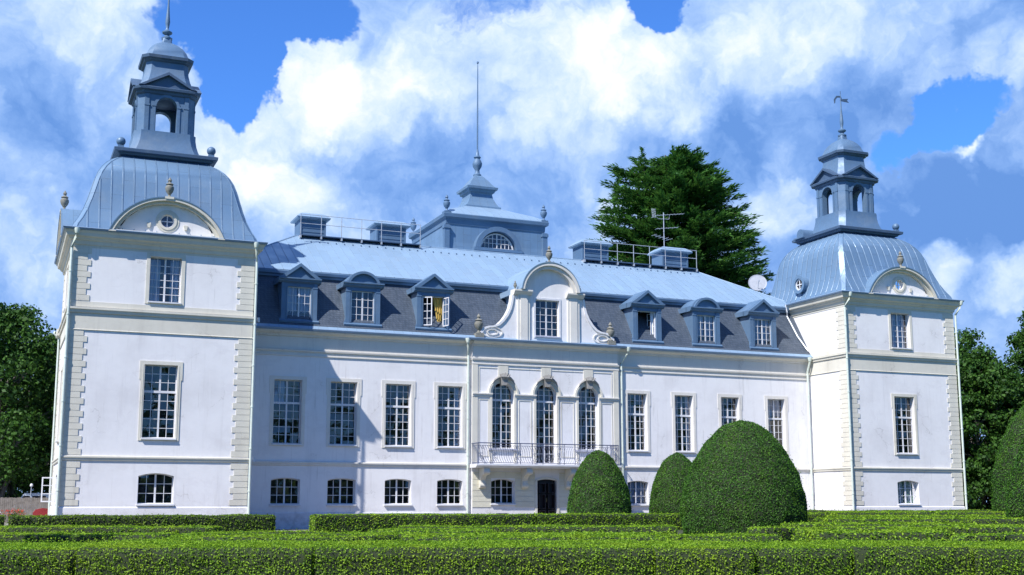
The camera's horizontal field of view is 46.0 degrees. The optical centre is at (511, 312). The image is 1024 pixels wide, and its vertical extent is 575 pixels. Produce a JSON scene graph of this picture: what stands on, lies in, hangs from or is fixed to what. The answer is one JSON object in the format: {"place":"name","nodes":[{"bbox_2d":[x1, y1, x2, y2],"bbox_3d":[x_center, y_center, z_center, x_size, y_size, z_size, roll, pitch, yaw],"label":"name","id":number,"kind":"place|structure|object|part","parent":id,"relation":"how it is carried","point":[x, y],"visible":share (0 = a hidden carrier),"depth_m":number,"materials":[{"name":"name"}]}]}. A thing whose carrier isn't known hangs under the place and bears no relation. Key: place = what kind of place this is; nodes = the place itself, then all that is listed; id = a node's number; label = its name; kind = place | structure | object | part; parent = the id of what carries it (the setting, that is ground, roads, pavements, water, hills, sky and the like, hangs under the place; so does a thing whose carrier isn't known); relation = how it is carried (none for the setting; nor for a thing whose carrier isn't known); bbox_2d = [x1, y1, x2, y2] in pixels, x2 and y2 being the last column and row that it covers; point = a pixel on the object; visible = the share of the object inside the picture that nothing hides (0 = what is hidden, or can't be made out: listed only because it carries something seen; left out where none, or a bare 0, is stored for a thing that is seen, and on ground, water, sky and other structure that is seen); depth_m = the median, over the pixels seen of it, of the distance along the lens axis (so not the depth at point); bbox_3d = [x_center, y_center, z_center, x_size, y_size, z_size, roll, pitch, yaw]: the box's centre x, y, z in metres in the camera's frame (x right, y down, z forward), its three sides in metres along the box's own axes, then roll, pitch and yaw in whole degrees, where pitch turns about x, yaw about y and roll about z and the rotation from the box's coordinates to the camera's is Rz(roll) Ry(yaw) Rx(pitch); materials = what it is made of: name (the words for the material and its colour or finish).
{"place":"outdoors","nodes":[
{"label":"outdoors","id":0,"kind":"place"},
{"bbox_2d":[12,493,50,511],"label":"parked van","id":1,"kind":"object","parent":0,"point":[34,495],"visible":0.03,"depth_m":101.41,"materials":[{"name":"white paint"}]},
{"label":"side window","id":2,"kind":"part","parent":1,"relation":"part of","materials":[{"name":"black glass"}]},
{"bbox_2d":[4,520,308,530],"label":"gravel path","id":3,"kind":"structure","parent":0,"point":[275,529],"depth_m":72.35,"materials":[{"name":"gravel"}]},
{"bbox_2d":[0,508,24,523],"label":"flowering shrub","id":4,"kind":"object","parent":3,"relation":"on","point":[12,512],"visible":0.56,"depth_m":79.76,"materials":[{"name":"red plant"}]},
{"bbox_2d":[0,497,50,522],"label":"wooden fence","id":5,"kind":"object","parent":3,"relation":"on","point":[31,503],"visible":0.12,"depth_m":96.23,"materials":[{"name":"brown wood"}]},
{"bbox_2d":[0,302,59,502],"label":"broadleaf tree","id":6,"kind":"object","parent":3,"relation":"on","point":[22,411],"visible":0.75,"depth_m":103.28,"materials":[{"name":"green plant"}]},
{"bbox_2d":[4,365,56,506],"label":"broadleaf tree","id":7,"kind":"object","parent":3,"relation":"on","point":[25,488],"visible":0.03,"depth_m":111.38,"materials":[{"name":"green plant"}]},
{"bbox_2d":[33,508,47,515],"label":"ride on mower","id":8,"kind":"object","parent":3,"relation":"on","point":[43,511],"visible":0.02,"depth_m":77.35,"materials":[{"name":"red paint"}]},
{"bbox_2d":[567,449,632,513],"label":"clipped yew","id":9,"kind":"object","parent":3,"relation":"on","point":[598,484],"visible":0.73,"depth_m":72.65,"materials":[{"name":"green plant"}]},
{"bbox_2d":[648,452,691,513],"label":"clipped yew","id":10,"kind":"object","parent":3,"relation":"on","point":[665,494],"visible":0.47,"depth_m":75.90,"materials":[{"name":"green plant"}]},
{"bbox_2d":[807,508,991,511],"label":"box hedge","id":11,"kind":"object","parent":3,"relation":"on","point":[810,510],"visible":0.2,"depth_m":83.03,"materials":[{"name":"green plant"}]},
{"bbox_2d":[41,0,967,528],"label":"castle","id":12,"kind":"structure","parent":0,"point":[477,350],"depth_m":79.79,"materials":[{"name":"white paint"}]},
{"bbox_2d":[41,477,56,501],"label":"window","id":13,"kind":"structure","parent":12,"relation":"in","point":[49,493],"depth_m":68.50,"materials":[{"name":"white paint"}]},
{"bbox_2d":[55,365,63,443],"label":"window","id":14,"kind":"structure","parent":12,"relation":"in","point":[57,441],"depth_m":70.14,"materials":[{"name":"white paint"}]},
{"bbox_2d":[63,260,69,312],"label":"window","id":15,"kind":"structure","parent":12,"relation":"in","point":[69,260],"depth_m":71.19,"materials":[{"name":"white paint"}]},
{"bbox_2d":[136,473,173,505],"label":"window","id":16,"kind":"structure","parent":12,"relation":"in","point":[154,489],"depth_m":67.86,"materials":[{"name":"glass"}]},
{"bbox_2d":[138,360,182,440],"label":"window","id":17,"kind":"structure","parent":12,"relation":"in","point":[158,402],"depth_m":68.45,"materials":[{"name":"white paint"}]},
{"bbox_2d":[145,252,185,305],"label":"window","id":18,"kind":"structure","parent":12,"relation":"in","point":[163,275],"depth_m":69.12,"materials":[{"name":"white paint"}]},
{"bbox_2d":[269,478,300,505],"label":"window","id":19,"kind":"structure","parent":12,"relation":"in","point":[284,491],"depth_m":74.99,"materials":[{"name":"glass"}]},
{"bbox_2d":[269,375,306,445],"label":"window","id":20,"kind":"structure","parent":12,"relation":"in","point":[285,395],"depth_m":75.34,"materials":[{"name":"white paint"}]},
{"bbox_2d":[326,478,355,505],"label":"window","id":21,"kind":"structure","parent":12,"relation":"in","point":[340,491],"depth_m":76.34,"materials":[{"name":"glass"}]},
{"bbox_2d":[326,378,361,446],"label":"window","id":22,"kind":"structure","parent":12,"relation":"in","point":[341,394],"depth_m":76.88,"materials":[{"name":"glass"}]},
{"bbox_2d":[384,479,411,505],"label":"window","id":23,"kind":"structure","parent":12,"relation":"in","point":[397,491],"depth_m":77.79,"materials":[{"name":"glass"}]},
{"bbox_2d":[381,380,415,447],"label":"window","id":24,"kind":"structure","parent":12,"relation":"in","point":[395,397],"depth_m":78.24,"materials":[{"name":"glass"}]},
{"bbox_2d":[436,479,463,505],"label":"window","id":25,"kind":"structure","parent":12,"relation":"in","point":[448,490],"depth_m":79.13,"materials":[{"name":"glass"}]},
{"bbox_2d":[434,382,466,448],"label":"window","id":26,"kind":"structure","parent":12,"relation":"in","point":[447,399],"depth_m":79.44,"materials":[{"name":"white paint"}]},
{"bbox_2d":[492,383,513,448],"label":"arched window","id":27,"kind":"structure","parent":12,"relation":"in","point":[502,395],"depth_m":81.26,"materials":[{"name":"clear glass"}]},
{"bbox_2d":[491,479,515,504],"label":"window","id":28,"kind":"structure","parent":12,"relation":"in","point":[501,489],"depth_m":80.51,"materials":[{"name":"glass"}]},
{"bbox_2d":[536,385,554,462],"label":"arched window","id":29,"kind":"structure","parent":12,"relation":"in","point":[545,395],"depth_m":82.40,"materials":[{"name":"clear glass"}]},
{"bbox_2d":[537,479,554,513],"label":"door","id":30,"kind":"structure","parent":12,"relation":"in","point":[545,488],"depth_m":80.59,"materials":[{"name":"paint"}]},
{"bbox_2d":[534,297,560,338],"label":"window","id":31,"kind":"structure","parent":12,"relation":"in","point":[544,309],"depth_m":82.64,"materials":[{"name":"white paint"}]},
{"bbox_2d":[579,386,596,449],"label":"arched window","id":32,"kind":"structure","parent":12,"relation":"in","point":[587,397],"depth_m":83.74,"materials":[{"name":"clear glass"}]},
{"bbox_2d":[624,390,650,452],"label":"window","id":33,"kind":"structure","parent":12,"relation":"in","point":[634,404],"depth_m":84.73,"materials":[{"name":"white paint"}]},
{"bbox_2d":[628,481,648,505],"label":"window","id":34,"kind":"structure","parent":12,"relation":"in","point":[637,489],"depth_m":83.86,"materials":[{"name":"white paint"}]},
{"bbox_2d":[651,208,682,246],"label":"tv antenna","id":35,"kind":"object","parent":12,"relation":"on","point":[655,215],"visible":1,"depth_m":97.42,"materials":[{"name":"grey metal"}]},
{"bbox_2d":[671,392,696,453],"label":"window","id":36,"kind":"structure","parent":12,"relation":"in","point":[681,405],"depth_m":86.04,"materials":[{"name":"white paint"}]},
{"bbox_2d":[717,394,742,427],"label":"window","id":37,"kind":"structure","parent":12,"relation":"in","point":[727,408],"depth_m":87.71,"materials":[{"name":"white paint"}]},
{"bbox_2d":[748,275,766,291],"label":"satellite dish","id":38,"kind":"object","parent":12,"relation":"on","point":[757,283],"visible":0.96,"depth_m":96.51,"materials":[{"name":"grey paint"}]},
{"bbox_2d":[764,396,788,454],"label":"window","id":39,"kind":"structure","parent":12,"relation":"in","point":[772,407],"depth_m":89.14,"materials":[{"name":"white paint"}]},
{"bbox_2d":[888,310,912,350],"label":"window","id":40,"kind":"structure","parent":12,"relation":"in","point":[897,323],"depth_m":89.25,"materials":[{"name":"white paint"}]},
{"bbox_2d":[891,393,918,455],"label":"window","id":41,"kind":"structure","parent":12,"relation":"in","point":[901,405],"depth_m":88.42,"materials":[{"name":"white paint"}]},
{"bbox_2d":[897,480,921,504],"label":"window","id":42,"kind":"structure","parent":12,"relation":"in","point":[906,489],"depth_m":87.41,"materials":[{"name":"white paint"}]},
{"bbox_2d":[0,0,1023,501],"label":"sky","id":43,"kind":"structure","parent":0,"point":[356,109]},
{"bbox_2d":[585,143,775,295],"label":"fir tree","id":44,"kind":"object","parent":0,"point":[681,179],"visible":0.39,"depth_m":131.82,"materials":[{"name":"green plant"}]},
{"label":"parterre soil","id":45,"kind":"structure","parent":0,"visible":0},
{"bbox_2d":[0,536,128,574],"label":"box hedge","id":46,"kind":"object","parent":45,"relation":"on","point":[36,558],"visible":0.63,"depth_m":15.69,"materials":[{"name":"green plant"}]},
{"bbox_2d":[0,530,177,542],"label":"box hedge","id":47,"kind":"object","parent":45,"relation":"on","point":[72,536],"visible":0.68,"depth_m":34.41,"materials":[{"name":"green plant"}]},
{"bbox_2d":[0,523,222,533],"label":"box hedge","id":48,"kind":"object","parent":45,"relation":"on","point":[186,529],"visible":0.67,"depth_m":39.56,"materials":[{"name":"green plant"}]},
{"bbox_2d":[113,529,242,541],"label":"box hedge","id":49,"kind":"object","parent":45,"relation":"on","point":[169,538],"visible":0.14,"depth_m":32.32,"materials":[{"name":"green plant"}]},
{"bbox_2d":[74,534,334,574],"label":"box hedge","id":50,"kind":"object","parent":45,"relation":"on","point":[218,557],"visible":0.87,"depth_m":15.74,"materials":[{"name":"green plant"}]},
{"bbox_2d":[234,530,333,537],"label":"box hedge","id":51,"kind":"object","parent":45,"relation":"on","point":[305,535],"visible":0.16,"depth_m":34.37,"materials":[{"name":"green plant"}]},
{"bbox_2d":[170,528,399,540],"bbox_3d":[-6.605,6.716,35.207,6.830,0.805,6.858,4,-10,-23],"label":"box hedge","id":52,"kind":"object","parent":45,"relation":"on","point":[229,535],"visible":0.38,"depth_m":33.20,"materials":[{"name":"green plant"}]},
{"bbox_2d":[368,526,493,532],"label":"box hedge","id":53,"kind":"object","parent":45,"relation":"on","point":[448,530],"visible":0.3,"depth_m":37.18,"materials":[{"name":"green plant"}]},
{"bbox_2d":[312,534,655,574],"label":"box hedge","id":54,"kind":"object","parent":45,"relation":"on","point":[622,556],"visible":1,"depth_m":15.78,"materials":[{"name":"green plant"}]},
{"bbox_2d":[339,529,666,540],"bbox_3d":[-0.250,6.847,35.970,9.756,0.788,2.237,0,-9,0],"label":"box hedge","id":55,"kind":"object","parent":45,"relation":"on","point":[401,534],"visible":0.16,"depth_m":35.69,"materials":[{"name":"green plant"}]},
{"bbox_2d":[398,530,643,541],"bbox_3d":[0.247,5.524,28.113,5.746,0.919,1.673,0,-9,1],"label":"box hedge","id":56,"kind":"object","parent":45,"relation":"on","point":[467,536],"visible":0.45,"depth_m":27.70,"materials":[{"name":"green plant"}]},
{"bbox_2d":[398,522,677,533],"bbox_3d":[0.850,7.630,41.319,9.539,0.903,2.212,0,-9,0],"label":"box hedge","id":57,"kind":"object","parent":45,"relation":"on","point":[658,528],"visible":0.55,"depth_m":40.47,"materials":[{"name":"green plant"}]},
{"bbox_2d":[483,531,665,540],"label":"box hedge","id":58,"kind":"object","parent":45,"relation":"on","point":[652,536],"visible":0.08,"depth_m":32.75,"materials":[{"name":"green plant"}]},
{"bbox_2d":[451,537,778,542],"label":"box hedge","id":59,"kind":"object","parent":45,"relation":"on","point":[671,539],"visible":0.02,"depth_m":24.29,"materials":[{"name":"green plant"}]},
{"bbox_2d":[638,535,758,574],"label":"box hedge","id":60,"kind":"object","parent":45,"relation":"on","point":[694,557],"visible":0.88,"depth_m":15.72,"materials":[{"name":"green plant"}]},
{"bbox_2d":[664,530,780,541],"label":"box hedge","id":61,"kind":"object","parent":45,"relation":"on","point":[735,536],"visible":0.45,"depth_m":26.70,"materials":[{"name":"green plant"}]},
{"bbox_2d":[678,419,809,533],"bbox_3d":[10.707,7.668,56.031,5.965,5.501,6.009,4,-10,-23],"label":"clipped yew","id":62,"kind":"object","parent":45,"relation":"on","point":[742,475],"visible":0.94,"depth_m":54.00,"materials":[{"name":"green plant"}]},
{"bbox_2d":[723,536,853,574],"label":"box hedge","id":63,"kind":"object","parent":45,"relation":"on","point":[790,557],"visible":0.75,"depth_m":15.78,"materials":[{"name":"green plant"}]},
{"bbox_2d":[746,523,944,541],"bbox_3d":[9.776,6.635,35.200,5.687,0.961,4.800,-4,-10,25],"label":"box hedge","id":64,"kind":"object","parent":45,"relation":"on","point":[784,533],"visible":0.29,"depth_m":34.75,"materials":[{"name":"green plant"}]},
{"bbox_2d":[791,527,949,542],"bbox_3d":[8.988,5.876,30.434,3.464,0.974,2.832,0,-9,0],"label":"box hedge","id":65,"kind":"object","parent":45,"relation":"on","point":[805,534],"visible":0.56,"depth_m":29.29,"materials":[{"name":"green plant"}]},
{"bbox_2d":[780,520,969,526],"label":"box hedge","id":66,"kind":"object","parent":45,"relation":"on","point":[823,524],"visible":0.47,"depth_m":39.71,"materials":[{"name":"green plant"}]},
{"bbox_2d":[825,509,1005,515],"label":"box hedge","id":67,"kind":"object","parent":45,"relation":"on","point":[916,512],"visible":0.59,"depth_m":62.93,"materials":[{"name":"green plant"}]},
{"bbox_2d":[826,513,1005,517],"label":"box hedge","id":68,"kind":"object","parent":45,"relation":"on","point":[913,515],"visible":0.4,"depth_m":53.82,"materials":[{"name":"green plant"}]},
{"bbox_2d":[813,514,1023,524],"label":"box hedge","id":69,"kind":"object","parent":45,"relation":"on","point":[991,520],"visible":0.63,"depth_m":45.79,"materials":[{"name":"green plant"}]},
{"bbox_2d":[903,521,1022,526],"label":"box hedge","id":70,"kind":"object","parent":45,"relation":"on","point":[928,525],"visible":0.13,"depth_m":37.51,"materials":[{"name":"green plant"}]},
{"bbox_2d":[932,522,1023,536],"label":"box hedge","id":71,"kind":"object","parent":45,"relation":"on","point":[980,528],"visible":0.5,"depth_m":33.63,"materials":[{"name":"green plant"}]},
{"bbox_2d":[934,537,1023,542],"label":"box hedge","id":72,"kind":"object","parent":45,"relation":"on","point":[989,541],"depth_m":24.33,"materials":[{"name":"green plant"}]},
{"bbox_2d":[948,530,1023,542],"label":"box hedge","id":73,"kind":"object","parent":45,"relation":"on","point":[997,536],"visible":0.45,"depth_m":27.67,"materials":[{"name":"green plant"}]},
{"bbox_2d":[990,405,1023,511],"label":"clipped yew","id":74,"kind":"object","parent":45,"relation":"on","point":[1009,444],"visible":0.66,"depth_m":66.06,"materials":[{"name":"green plant"}]},
{"bbox_2d":[1004,438,1023,517],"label":"clipped yew","id":75,"kind":"object","parent":45,"relation":"on","point":[1014,502],"visible":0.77,"depth_m":48.34,"materials":[{"name":"green plant"}]},
{"label":"ground","id":76,"kind":"structure","parent":0,"visible":0},
{"bbox_2d":[0,514,4,525],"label":"box hedge","id":77,"kind":"object","parent":76,"relation":"on","point":[2,518],"visible":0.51,"depth_m":57.21,"materials":[{"name":"green plant"}]},
{"bbox_2d":[1,344,54,519],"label":"broadleaf tree","id":78,"kind":"object","parent":76,"relation":"on","point":[10,490],"visible":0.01,"depth_m":118.55,"materials":[{"name":"green plant"}]},
{"bbox_2d":[8,513,275,531],"bbox_3d":[-18.276,10.559,60.343,12.941,1.106,1.650,4,-10,-23],"label":"box hedge","id":79,"kind":"object","parent":76,"relation":"on","point":[236,522],"visible":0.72,"depth_m":59.98,"materials":[{"name":"green plant"}]},
{"bbox_2d":[309,511,536,532],"bbox_3d":[-4.702,11.437,66.006,12.865,1.160,1.693,4,-10,-23],"label":"box hedge","id":80,"kind":"object","parent":76,"relation":"on","point":[343,522],"visible":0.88,"depth_m":64.85,"materials":[{"name":"green plant"}]},
{"bbox_2d":[530,511,682,529],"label":"box hedge","id":81,"kind":"object","parent":76,"relation":"on","point":[625,518],"visible":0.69,"depth_m":69.65,"materials":[{"name":"green plant"}]},
{"bbox_2d":[807,511,825,521],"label":"box hedge","id":82,"kind":"object","parent":76,"relation":"on","point":[812,515],"visible":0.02,"depth_m":75.20,"materials":[{"name":"green plant"}]},
{"bbox_2d":[810,535,975,574],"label":"box hedge","id":83,"kind":"object","parent":76,"relation":"on","point":[896,557],"visible":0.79,"depth_m":15.72,"materials":[{"name":"green plant"}]},
{"bbox_2d":[917,536,1023,574],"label":"box hedge","id":84,"kind":"object","parent":76,"relation":"on","point":[998,558],"visible":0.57,"depth_m":15.74,"materials":[{"name":"green plant"}]},
{"bbox_2d":[954,327,1003,502],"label":"broadleaf tree","id":85,"kind":"object","parent":76,"relation":"on","point":[966,335],"visible":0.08,"depth_m":128.72,"materials":[{"name":"green plant"}]},
{"bbox_2d":[955,345,1023,509],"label":"broadleaf tree","id":86,"kind":"object","parent":76,"relation":"on","point":[988,383],"visible":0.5,"depth_m":115.78,"materials":[{"name":"green plant"}]},
{"bbox_2d":[988,310,1023,460],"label":"broadleaf tree","id":87,"kind":"object","parent":76,"relation":"on","point":[1016,339],"visible":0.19,"depth_m":122.29,"materials":[{"name":"green plant"}]}
]}

